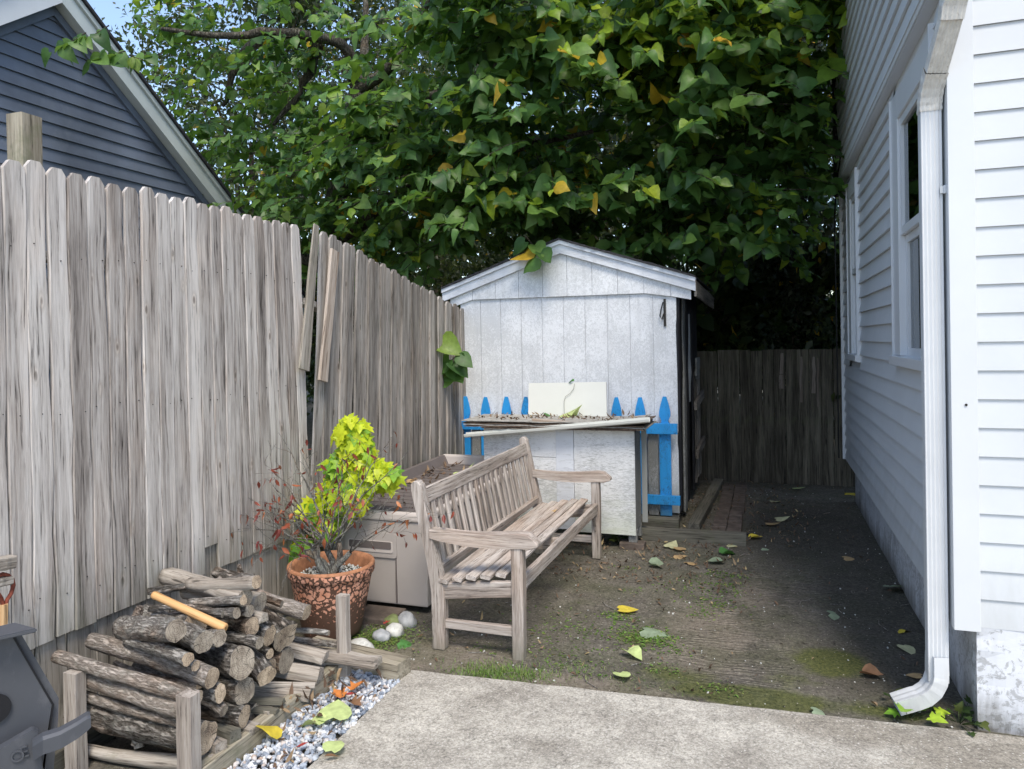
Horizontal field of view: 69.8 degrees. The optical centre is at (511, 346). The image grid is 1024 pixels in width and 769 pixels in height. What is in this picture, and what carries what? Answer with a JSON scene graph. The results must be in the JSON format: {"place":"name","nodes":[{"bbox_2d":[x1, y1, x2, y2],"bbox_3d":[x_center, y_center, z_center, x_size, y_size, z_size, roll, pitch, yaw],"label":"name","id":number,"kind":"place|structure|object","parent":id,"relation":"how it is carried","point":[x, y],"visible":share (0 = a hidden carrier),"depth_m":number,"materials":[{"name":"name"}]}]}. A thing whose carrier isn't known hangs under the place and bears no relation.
{"place":"outdoors","nodes":[
{"label":"outdoors","id":0,"kind":"place"},
{"bbox_2d":[0,0,305,393],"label":"blue house","id":1,"kind":"structure","parent":0,"point":[121,128],"depth_m":8.04,"materials":[{"name":"wood"}]},
{"bbox_2d":[227,669,399,768],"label":"gravel","id":2,"kind":"structure","parent":0,"point":[264,750],"depth_m":3.04,"materials":[{"name":"gravel"}]},
{"bbox_2d":[316,699,351,720],"bbox_3d":[-0.746,1.555,3.136,0.145,0.011,0.171,-1,0,19],"label":"fallen leaf","id":3,"kind":"object","parent":2,"relation":"on","point":[338,709],"visible":1,"depth_m":3.13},
{"bbox_2d":[87,0,838,294],"label":"sky","id":4,"kind":"structure","parent":0,"point":[103,8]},
{"bbox_2d":[9,385,1023,768],"bbox_3d":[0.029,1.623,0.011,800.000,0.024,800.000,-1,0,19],"label":"ground","id":5,"kind":"structure","parent":0,"point":[865,593],"depth_m":4.21,"materials":[{"name":"soil"}]},
{"bbox_2d":[0,555,16,625],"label":"garden fork handle","id":6,"kind":"object","parent":5,"relation":"on","point":[7,562],"visible":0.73,"depth_m":2.63,"materials":[{"name":"brown wood"}]},
{"bbox_2d":[6,112,42,656],"bbox_3d":[-1.935,0.354,2.955,0.088,2.560,0.092,-1,0,19],"label":"fence post","id":7,"kind":"object","parent":5,"relation":"on","point":[24,137],"visible":0.12,"depth_m":2.91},
{"bbox_2d":[0,623,90,768],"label":"grill","id":8,"kind":"object","parent":5,"relation":"on","point":[33,735],"visible":1,"depth_m":2.01,"materials":[{"name":"grey metal"}]},
{"bbox_2d":[63,669,87,768],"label":"rack post","id":9,"kind":"object","parent":5,"relation":"on","point":[74,701],"visible":0.77,"depth_m":2.80,"materials":[{"name":"grey wood"}]},
{"bbox_2d":[54,728,116,768],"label":"bed timber","id":10,"kind":"object","parent":5,"relation":"on","point":[95,737],"visible":0.04,"depth_m":2.95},
{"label":"firewood log","id":11,"kind":"object","parent":10,"relation":"on","visible":0},
{"bbox_2d":[200,701,249,727],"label":"firewood log","id":12,"kind":"object","parent":11,"relation":"on","point":[236,715],"visible":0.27,"depth_m":2.90,"materials":[{"name":"brown wood"}]},
{"bbox_2d":[200,699,227,716],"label":"firewood log","id":13,"kind":"object","parent":12,"relation":"on","point":[220,709],"visible":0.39,"depth_m":2.84,"materials":[{"name":"brown wood"}]},
{"bbox_2d":[132,663,225,703],"bbox_3d":[-1.341,1.341,2.941,0.506,0.085,0.065,-2,0,28],"label":"firewood log","id":14,"kind":"object","parent":13,"relation":"on","point":[216,693],"visible":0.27,"depth_m":2.83,"materials":[{"name":"brown wood"}]},
{"bbox_2d":[112,660,201,688],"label":"firewood log","id":15,"kind":"object","parent":14,"relation":"on","point":[181,681],"visible":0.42,"depth_m":2.91,"materials":[{"name":"brown wood"}]},
{"bbox_2d":[85,633,218,689],"bbox_3d":[-1.423,1.225,2.894,0.624,0.080,0.084,5,3,21],"label":"firewood log","id":16,"kind":"object","parent":15,"relation":"on","point":[205,675],"visible":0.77,"depth_m":2.85,"materials":[{"name":"wood"}]},
{"bbox_2d":[123,639,193,666],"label":"firewood log","id":17,"kind":"object","parent":16,"relation":"on","point":[172,653],"visible":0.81,"depth_m":2.76,"materials":[{"name":"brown wood"}]},
{"bbox_2d":[175,659,199,670],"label":"firewood log","id":18,"kind":"object","parent":16,"relation":"on","point":[194,665],"visible":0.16,"depth_m":2.75,"materials":[{"name":"brown wood"}]},
{"bbox_2d":[112,605,186,642],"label":"firewood log","id":19,"kind":"object","parent":18,"relation":"on","point":[136,625],"visible":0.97,"depth_m":2.80,"materials":[{"name":"wood"}]},
{"bbox_2d":[217,674,254,704],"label":"firewood log","id":20,"kind":"object","parent":12,"relation":"on","point":[238,692],"visible":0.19,"depth_m":2.94,"materials":[{"name":"brown wood"}]},
{"bbox_2d":[167,643,217,665],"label":"firewood log","id":21,"kind":"object","parent":20,"relation":"on","point":[209,657],"visible":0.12,"depth_m":3.02,"materials":[{"name":"brown wood"}]},
{"bbox_2d":[168,610,206,629],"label":"firewood log","id":22,"kind":"object","parent":21,"relation":"on","point":[182,616],"visible":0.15,"depth_m":3.01,"materials":[{"name":"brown wood"}]},
{"bbox_2d":[142,604,213,653],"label":"firewood log","id":23,"kind":"object","parent":22,"relation":"on","point":[196,638],"visible":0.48,"depth_m":2.86,"materials":[{"name":"grey wood"}]},
{"bbox_2d":[148,603,223,617],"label":"firewood log","id":24,"kind":"object","parent":22,"relation":"on","point":[211,611],"visible":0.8,"depth_m":3.01,"materials":[{"name":"brown wood"}]},
{"bbox_2d":[164,629,226,646],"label":"firewood log","id":25,"kind":"object","parent":21,"relation":"on","point":[218,639],"visible":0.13,"depth_m":2.89,"materials":[{"name":"brown wood"}]},
{"bbox_2d":[151,591,227,630],"bbox_3d":[-1.318,1.077,2.992,0.374,0.037,0.037,16,6,17],"label":"wooden handle","id":26,"kind":"object","parent":25,"relation":"on","point":[208,620],"visible":0.98,"depth_m":2.98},
{"bbox_2d":[171,607,240,618],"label":"firewood log","id":27,"kind":"object","parent":21,"relation":"on","point":[232,613],"visible":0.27,"depth_m":3.06,"materials":[{"name":"brown wood"}]},
{"bbox_2d":[186,595,246,606],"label":"firewood log","id":28,"kind":"object","parent":27,"relation":"on","point":[234,600],"visible":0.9,"depth_m":3.13,"materials":[{"name":"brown wood"}]},
{"bbox_2d":[213,642,253,679],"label":"firewood log","id":29,"kind":"object","parent":20,"relation":"on","point":[234,661],"visible":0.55,"depth_m":2.93,"materials":[{"name":"brown wood"}]},
{"bbox_2d":[206,627,263,648],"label":"firewood log","id":30,"kind":"object","parent":29,"relation":"on","point":[251,640],"visible":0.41,"depth_m":3.08,"materials":[{"name":"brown wood"}]},
{"bbox_2d":[88,743,214,768],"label":"firewood log","id":31,"kind":"object","parent":5,"relation":"on","point":[154,760],"visible":0.66,"depth_m":2.82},
{"bbox_2d":[63,695,217,755],"bbox_3d":[-1.442,1.456,2.845,0.651,0.148,0.134,1,1,20],"label":"firewood log","id":32,"kind":"object","parent":31,"relation":"on","point":[113,723],"visible":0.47,"depth_m":2.78,"materials":[{"name":"brown wood"}]},
{"bbox_2d":[86,690,207,731],"bbox_3d":[-1.442,1.384,2.803,0.642,0.048,0.054,4,2,18],"label":"firewood log","id":33,"kind":"object","parent":32,"relation":"on","point":[115,705],"visible":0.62,"depth_m":2.79,"materials":[{"name":"brown wood"}]},
{"bbox_2d":[68,668,175,718],"bbox_3d":[-1.468,1.321,2.808,0.594,0.075,0.076,6,3,21],"label":"firewood log","id":34,"kind":"object","parent":33,"relation":"on","point":[166,707],"visible":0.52,"depth_m":2.76,"materials":[{"name":"brown wood"}]},
{"bbox_2d":[51,649,202,701],"bbox_3d":[-1.479,1.252,2.791,0.667,0.066,0.071,7,3,16],"label":"firewood log","id":35,"kind":"object","parent":34,"relation":"on","point":[161,687],"visible":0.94,"depth_m":2.76,"materials":[{"name":"wood"}]},
{"bbox_2d":[0,159,323,726],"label":"board fence","id":36,"kind":"object","parent":5,"relation":"on","point":[119,491],"visible":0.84,"depth_m":3.32,"materials":[{"name":"grey wood"}]},
{"bbox_2d":[176,689,201,768],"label":"rack post","id":37,"kind":"object","parent":5,"relation":"on","point":[188,726],"visible":1,"depth_m":2.62,"materials":[{"name":"grey wood"}]},
{"bbox_2d":[94,0,396,349],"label":"background tree","id":38,"kind":"object","parent":5,"relation":"on","point":[297,14],"visible":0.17,"depth_m":14.48,"materials":[{"name":"green plant"}]},
{"bbox_2d":[245,703,257,720],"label":"firewood log","id":39,"kind":"object","parent":5,"relation":"on","point":[252,716],"visible":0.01,"depth_m":3.08,"materials":[{"name":"brown wood"}]},
{"bbox_2d":[246,696,285,704],"bbox_3d":[-1.147,1.496,3.115,0.371,0.020,0.038,1,0,3],"label":"split wood","id":40,"kind":"object","parent":39,"relation":"on","point":[258,700],"visible":0.39,"depth_m":3.10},
{"bbox_2d":[201,665,339,768],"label":"bed timber","id":41,"kind":"object","parent":5,"relation":"on","point":[247,743],"visible":0.45,"depth_m":2.98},
{"bbox_2d":[201,718,240,744],"bbox_3d":[-1.174,1.518,2.902,0.242,0.066,0.058,-2,0,29],"label":"split wood","id":42,"kind":"object","parent":41,"relation":"on","point":[230,734],"visible":0.43,"depth_m":2.85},
{"bbox_2d":[254,687,310,701],"bbox_3d":[-1.092,1.515,3.244,0.401,0.048,0.054,7,0,-2],"label":"split wood","id":43,"kind":"object","parent":41,"relation":"on","point":[270,692],"visible":0.48,"depth_m":3.23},
{"bbox_2d":[254,681,315,687],"bbox_3d":[-1.038,1.491,3.247,0.335,0.022,0.032,8,-2,-14],"label":"split wood","id":44,"kind":"object","parent":43,"relation":"on","point":[273,684],"visible":0.66,"depth_m":3.25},
{"bbox_2d":[247,658,275,677],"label":"firewood log","id":45,"kind":"object","parent":44,"relation":"on","point":[272,661],"visible":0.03,"depth_m":3.24,"materials":[{"name":"brown wood"}]},
{"bbox_2d":[226,642,275,685],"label":"firewood log","id":46,"kind":"object","parent":45,"relation":"on","point":[263,672],"visible":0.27,"depth_m":3.07,"materials":[{"name":"brown wood"}]},
{"bbox_2d":[207,616,258,634],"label":"firewood log","id":47,"kind":"object","parent":46,"relation":"on","point":[246,625],"visible":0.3,"depth_m":3.12,"materials":[{"name":"brown wood"}]},
{"bbox_2d":[212,605,253,616],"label":"firewood log","id":48,"kind":"object","parent":47,"relation":"on","point":[246,610],"visible":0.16,"depth_m":3.13,"materials":[{"name":"brown wood"}]},
{"bbox_2d":[158,567,252,606],"bbox_3d":[-1.383,1.074,3.295,0.577,0.091,0.095,-1,0,33],"label":"firewood log","id":49,"kind":"object","parent":48,"relation":"on","point":[171,576],"visible":0.61,"depth_m":3.32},
{"bbox_2d":[147,573,254,594],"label":"firewood log","id":50,"kind":"object","parent":49,"relation":"on","point":[171,588],"visible":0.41,"depth_m":3.28,"materials":[{"name":"brown wood"}]},
{"bbox_2d":[185,575,261,591],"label":"firewood log","id":51,"kind":"object","parent":49,"relation":"on","point":[199,584],"visible":0.93,"depth_m":3.18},
{"bbox_2d":[257,645,273,658],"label":"firewood log","id":52,"kind":"object","parent":46,"relation":"on","point":[267,652],"visible":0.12,"depth_m":3.15,"materials":[{"name":"brown wood"}]},
{"bbox_2d":[255,620,275,645],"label":"firewood log","id":53,"kind":"object","parent":52,"relation":"on","point":[267,630],"visible":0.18,"depth_m":3.19,"materials":[{"name":"brown wood"}]},
{"bbox_2d":[180,591,266,610],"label":"firewood log","id":54,"kind":"object","parent":53,"relation":"on","point":[259,599],"visible":0.23,"depth_m":3.24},
{"bbox_2d":[275,662,323,683],"bbox_3d":[-1.078,1.479,3.393,0.416,0.064,0.074,5,1,9],"label":"split wood","id":55,"kind":"object","parent":41,"relation":"on","point":[303,672],"visible":0.43,"depth_m":3.35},
{"bbox_2d":[267,644,293,673],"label":"firewood log","id":56,"kind":"object","parent":55,"relation":"on","point":[284,658],"visible":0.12,"depth_m":3.32,"materials":[{"name":"brown wood"}]},
{"bbox_2d":[262,605,297,651],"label":"firewood log","id":57,"kind":"object","parent":56,"relation":"on","point":[284,635],"visible":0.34,"depth_m":3.30,"materials":[{"name":"brown wood"}]},
{"bbox_2d":[218,576,310,619],"bbox_3d":[-1.197,1.202,3.522,0.510,0.081,0.076,11,4,19],"label":"firewood log","id":58,"kind":"object","parent":57,"relation":"on","point":[295,609],"visible":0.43,"depth_m":3.44,"materials":[{"name":"brown wood"}]},
{"bbox_2d":[211,564,247,577],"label":"firewood log","id":59,"kind":"object","parent":58,"relation":"on","point":[217,571],"visible":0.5,"depth_m":3.58,"materials":[{"name":"brown wood"}]},
{"bbox_2d":[293,658,346,669],"bbox_3d":[-0.931,1.520,3.539,0.299,0.038,0.053,2,1,3],"label":"split wood","id":60,"kind":"object","parent":41,"relation":"on","point":[295,660],"visible":0.25,"depth_m":3.52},
{"bbox_2d":[308,645,381,669],"bbox_3d":[-0.829,1.489,3.522,0.437,0.041,0.092,-3,0,24],"label":"board scrap","id":61,"kind":"object","parent":60,"relation":"on","point":[360,657],"visible":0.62,"depth_m":3.47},
{"bbox_2d":[292,636,336,647],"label":"firewood log","id":62,"kind":"object","parent":61,"relation":"on","point":[314,642],"visible":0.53,"depth_m":3.58,"materials":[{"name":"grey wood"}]},
{"bbox_2d":[326,656,377,669],"bbox_3d":[-0.836,1.482,3.475,0.448,0.022,0.034,-1,0,22],"label":"board scrap","id":63,"kind":"object","parent":60,"relation":"on","point":[332,659],"visible":0.63,"depth_m":3.43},
{"bbox_2d":[289,642,328,664],"bbox_3d":[-1.029,1.442,3.502,0.328,0.055,0.075,6,2,17],"label":"split wood","id":64,"kind":"object","parent":63,"relation":"on","point":[319,656],"visible":0.57,"depth_m":3.46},
{"bbox_2d":[223,676,383,768],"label":"gravel litter","id":65,"kind":"object","parent":5,"relation":"on","point":[289,757],"visible":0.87,"depth_m":2.98,"materials":[{"name":"brown plant"}]},
{"bbox_2d":[287,550,374,638],"bbox_3d":[-1.009,1.396,4.114,0.480,0.387,0.480,-1,0,19],"label":"terracotta pot","id":66,"kind":"object","parent":5,"relation":"on","point":[314,588],"visible":0.77,"depth_m":3.95,"materials":[{"name":"ceramic"}]},
{"bbox_2d":[231,428,455,593],"bbox_3d":[-1.205,0.889,3.978,1.692,0.832,0.916,-1,0,26],"label":"potted shrub","id":67,"kind":"object","parent":66,"relation":"in","point":[321,563],"visible":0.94,"depth_m":4.07,"materials":[{"name":"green plant"}]},
{"bbox_2d":[288,413,407,562],"bbox_3d":[-1.034,1.010,4.453,0.808,1.223,0.297,-1,0,0],"label":"lime vine","id":68,"kind":"object","parent":66,"relation":"in","point":[346,428],"visible":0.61,"depth_m":4.39,"materials":[{"name":"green plant"}]},
{"bbox_2d":[280,668,382,725],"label":"pile litter","id":69,"kind":"object","parent":5,"relation":"on","point":[332,684],"visible":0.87,"depth_m":3.27,"materials":[{"name":"brown plant"}]},
{"bbox_2d":[336,593,351,678],"bbox_3d":[-0.811,1.403,3.538,0.058,0.415,0.046,-1,0,19],"label":"rack post","id":70,"kind":"object","parent":5,"relation":"on","point":[343,637],"visible":0.77,"depth_m":3.52,"materials":[{"name":"grey wood"}]},
{"bbox_2d":[303,635,410,681],"bbox_3d":[-0.780,1.559,3.661,0.592,0.102,0.113,-1,0,28],"label":"border timber","id":71,"kind":"object","parent":5,"relation":"on","point":[395,666],"visible":0.36,"depth_m":3.55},
{"bbox_2d":[298,224,465,499],"bbox_3d":[-0.844,0.351,5.913,0.177,2.292,3.106,-1,0,19],"label":"sagging fence","id":72,"kind":"object","parent":5,"relation":"on","point":[406,321],"visible":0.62,"depth_m":5.45,"materials":[{"name":"grey wood"}]},
{"bbox_2d":[362,604,405,626],"bbox_3d":[-0.789,1.597,4.342,0.260,0.055,0.210,-1,0,19],"label":"paving brick","id":73,"kind":"object","parent":5,"relation":"on","point":[376,614],"visible":0.47,"depth_m":4.32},
{"bbox_2d":[351,612,429,652],"bbox_3d":[-0.733,1.599,3.962,0.664,0.017,0.979,-1,0,0],"label":"border moss","id":74,"kind":"object","parent":5,"relation":"on","point":[394,641],"visible":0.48,"depth_m":4.04,"materials":[{"name":"green plant"}]},
{"bbox_2d":[286,186,513,436],"bbox_3d":[-1.563,-0.994,12.282,6.504,5.149,2.610,-1,0,19],"label":"background tree","id":75,"kind":"object","parent":5,"relation":"on","point":[456,276],"visible":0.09,"depth_m":11.84,"materials":[{"name":"green plant"}]},
{"bbox_2d":[398,611,416,628],"bbox_3d":[-0.605,1.581,4.227,0.112,0.105,0.096,-1,1,37],"label":"border stone","id":76,"kind":"object","parent":5,"relation":"on","point":[407,619],"visible":0.82,"depth_m":4.20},
{"bbox_2d":[330,454,517,606],"bbox_3d":[-0.539,1.245,5.364,0.739,0.625,1.867,-1,0,19],"label":"deck box","id":77,"kind":"object","parent":5,"relation":"on","point":[399,574],"visible":0.3,"depth_m":4.49,"materials":[{"name":"beige plastic"}]},
{"bbox_2d":[237,0,619,407],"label":"background tree","id":78,"kind":"object","parent":5,"relation":"on","point":[375,8],"visible":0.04,"depth_m":18.67,"materials":[{"name":"green plant"}]},
{"bbox_2d":[41,0,848,412],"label":"broadleaf tree","id":79,"kind":"object","parent":5,"relation":"on","point":[697,74],"visible":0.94,"depth_m":7.09,"materials":[{"name":"green plant"}]},
{"bbox_2d":[320,0,609,300],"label":"background tree","id":80,"kind":"object","parent":5,"relation":"on","point":[429,76],"visible":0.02,"depth_m":15.09,"materials":[{"name":"green plant"}]},
{"bbox_2d":[435,658,582,685],"bbox_3d":[-0.035,1.581,3.588,0.778,0.030,0.312,-1,0,19],"label":"grass tuft","id":81,"kind":"object","parent":5,"relation":"on","point":[510,669],"visible":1,"depth_m":3.59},
{"bbox_2d":[411,436,611,660],"bbox_3d":[0.105,1.143,4.691,0.705,0.885,1.890,-1,0,19],"label":"garden bench","id":82,"kind":"object","parent":5,"relation":"on","point":[511,549],"visible":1,"depth_m":4.15,"materials":[{"name":"brown wood"}]},
{"bbox_2d":[224,0,838,260],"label":"background tree","id":83,"kind":"object","parent":5,"relation":"on","point":[346,81],"visible":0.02,"depth_m":23.61,"materials":[{"name":"green plant"}]},
{"bbox_2d":[484,428,647,542],"bbox_3d":[0.433,1.104,6.002,1.293,0.903,0.311,-1,0,19],"label":"potting cabinet","id":84,"kind":"object","parent":5,"relation":"on","point":[617,456],"visible":0.52,"depth_m":5.80,"materials":[{"name":"white paint"}]},
{"bbox_2d":[461,414,656,430],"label":"shingle sheets","id":85,"kind":"object","parent":84,"relation":"on","point":[488,421],"visible":0.64,"depth_m":5.92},
{"bbox_2d":[464,417,649,437],"bbox_3d":[0.323,0.636,5.757,1.516,0.040,0.054,-7,-2,20],"label":"gutter piece","id":86,"kind":"object","parent":85,"relation":"on","point":[571,426],"visible":1,"depth_m":5.72,"materials":[{"name":"metal"}]},
{"bbox_2d":[478,409,647,420],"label":"sheet litter","id":87,"kind":"object","parent":85,"relation":"on","point":[565,417],"visible":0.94,"depth_m":6.01,"materials":[{"name":"brown plant"}]},
{"bbox_2d":[528,382,606,415],"bbox_3d":[0.472,0.455,6.290,0.704,0.306,0.100,-1,0,19],"label":"white board","id":88,"kind":"object","parent":85,"relation":"on","point":[557,399],"visible":0.83,"depth_m":6.28,"materials":[{"name":"laminate"}]},
{"bbox_2d":[302,256,833,416],"bbox_3d":[1.364,-0.370,14.081,19.696,3.846,2.163,-1,0,17],"label":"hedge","id":89,"kind":"object","parent":5,"relation":"on","point":[309,379],"depth_m":15.50,"materials":[{"name":"green plant"}]},
{"bbox_2d":[462,396,680,515],"bbox_3d":[0.472,0.960,6.639,2.051,1.030,0.058,-1,0,19],"label":"picket fence","id":90,"kind":"object","parent":5,"relation":"on","point":[665,499],"visible":0.33,"depth_m":6.39,"materials":[{"name":"blue paint"}]},
{"bbox_2d":[441,238,713,516],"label":"garden shed","id":91,"kind":"structure","parent":5,"relation":"on","point":[624,327],"depth_m":6.67,"materials":[{"name":"white paint"}]},
{"bbox_2d":[437,0,803,411],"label":"background tree","id":92,"kind":"object","parent":5,"relation":"on","point":[608,230],"visible":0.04,"depth_m":10.87,"materials":[{"name":"green plant"}]},
{"bbox_2d":[591,620,685,652],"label":"weeds","id":93,"kind":"object","parent":5,"relation":"on","point":[649,639],"visible":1,"depth_m":3.98,"materials":[{"name":"green plant"}]},
{"bbox_2d":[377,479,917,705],"bbox_3d":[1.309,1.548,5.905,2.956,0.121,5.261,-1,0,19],"label":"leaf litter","id":94,"kind":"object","parent":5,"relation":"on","point":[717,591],"visible":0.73,"depth_m":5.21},
{"bbox_2d":[642,516,679,528],"bbox_3d":[0.672,1.513,6.486,1.580,0.092,0.092,-1,0,19],"label":"sill timber","id":95,"kind":"object","parent":5,"relation":"on","point":[663,521],"visible":0.17,"depth_m":6.24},
{"bbox_2d":[369,485,970,730],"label":"soil crumbs","id":96,"kind":"object","parent":5,"relation":"on","point":[873,646],"visible":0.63,"depth_m":3.96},
{"bbox_2d":[620,526,745,545],"bbox_3d":[1.364,1.519,5.887,0.980,0.108,0.093,-1,0,18],"label":"edging timber","id":97,"kind":"object","parent":5,"relation":"on","point":[649,533],"visible":0.68,"depth_m":5.82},
{"bbox_2d":[687,478,722,529],"bbox_3d":[1.904,1.516,7.139,0.102,0.092,2.102,-1,0,21],"label":"edging timber","id":98,"kind":"object","parent":5,"relation":"on","point":[698,518],"visible":0.79,"depth_m":6.83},
{"bbox_2d":[712,483,746,531],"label":"brick path","id":99,"kind":"structure","parent":5,"relation":"on","point":[723,522],"depth_m":6.87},
{"bbox_2d":[651,116,840,451],"bbox_3d":[3.572,-1.429,10.154,3.825,5.919,2.496,-1,0,28],"label":"background tree","id":100,"kind":"object","parent":5,"relation":"on","point":[743,306],"visible":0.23,"depth_m":9.56,"materials":[{"name":"green plant"}]},
{"bbox_2d":[697,349,854,486],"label":"fence","id":101,"kind":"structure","parent":5,"relation":"on","point":[812,442],"depth_m":8.12,"materials":[{"name":"grey wood"}]},
{"bbox_2d":[745,27,839,466],"bbox_3d":[3.626,-1.758,9.184,1.207,6.548,1.417,-1,0,-36],"label":"ivy tree","id":102,"kind":"object","parent":5,"relation":"on","point":[792,304],"visible":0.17,"depth_m":9.09,"materials":[{"name":"green plant"}]},
{"bbox_2d":[801,197,840,414],"bbox_3d":[5.089,-0.825,8.280,3.529,4.730,2.037,-1,0,12],"label":"background tree","id":103,"kind":"object","parent":5,"relation":"on","point":[828,329],"visible":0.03,"depth_m":8.61,"materials":[{"name":"green plant"}]},
{"bbox_2d":[884,702,950,722],"bbox_3d":[1.706,1.529,3.064,0.274,0.101,0.142,-1,0,7],"label":"weed","id":104,"kind":"object","parent":5,"relation":"on","point":[933,717],"visible":0.91,"depth_m":3.07,"materials":[{"name":"green plant"}]},
{"bbox_2d":[831,0,1023,735],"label":"white house","id":105,"kind":"structure","parent":5,"relation":"on","point":[929,113],"depth_m":3.06,"materials":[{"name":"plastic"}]},
{"bbox_2d":[831,50,840,457],"bbox_3d":[3.118,-1.335,7.046,0.033,4.900,0.602,-1,0,19],"label":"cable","id":106,"kind":"object","parent":105,"relation":"attached to","point":[835,281],"visible":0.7,"depth_m":7.31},
{"bbox_2d":[845,167,861,361],"bbox_3d":[2.992,-0.673,6.341,0.152,1.590,0.786,-1,0,19],"label":"window","id":107,"kind":"structure","parent":105,"relation":"in","point":[852,202],"depth_m":6.48,"materials":[{"name":"white metal"}]},
{"bbox_2d":[888,23,934,370],"bbox_3d":[2.110,-0.665,3.795,0.152,1.560,1.156,-1,0,19],"label":"window","id":108,"kind":"structure","parent":105,"relation":"in","point":[903,118],"depth_m":4.10,"materials":[{"name":"white metal"}]},
{"bbox_2d":[928,695,990,736],"bbox_3d":[1.891,1.530,3.037,0.222,0.092,0.245,-1,0,-14],"label":"weed","id":109,"kind":"object","parent":5,"relation":"on","point":[961,708],"visible":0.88,"depth_m":3.06,"materials":[{"name":"green plant"}]},
{"bbox_2d":[307,670,1023,768],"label":"concrete patio","id":110,"kind":"structure","parent":0,"point":[414,719],"depth_m":2.95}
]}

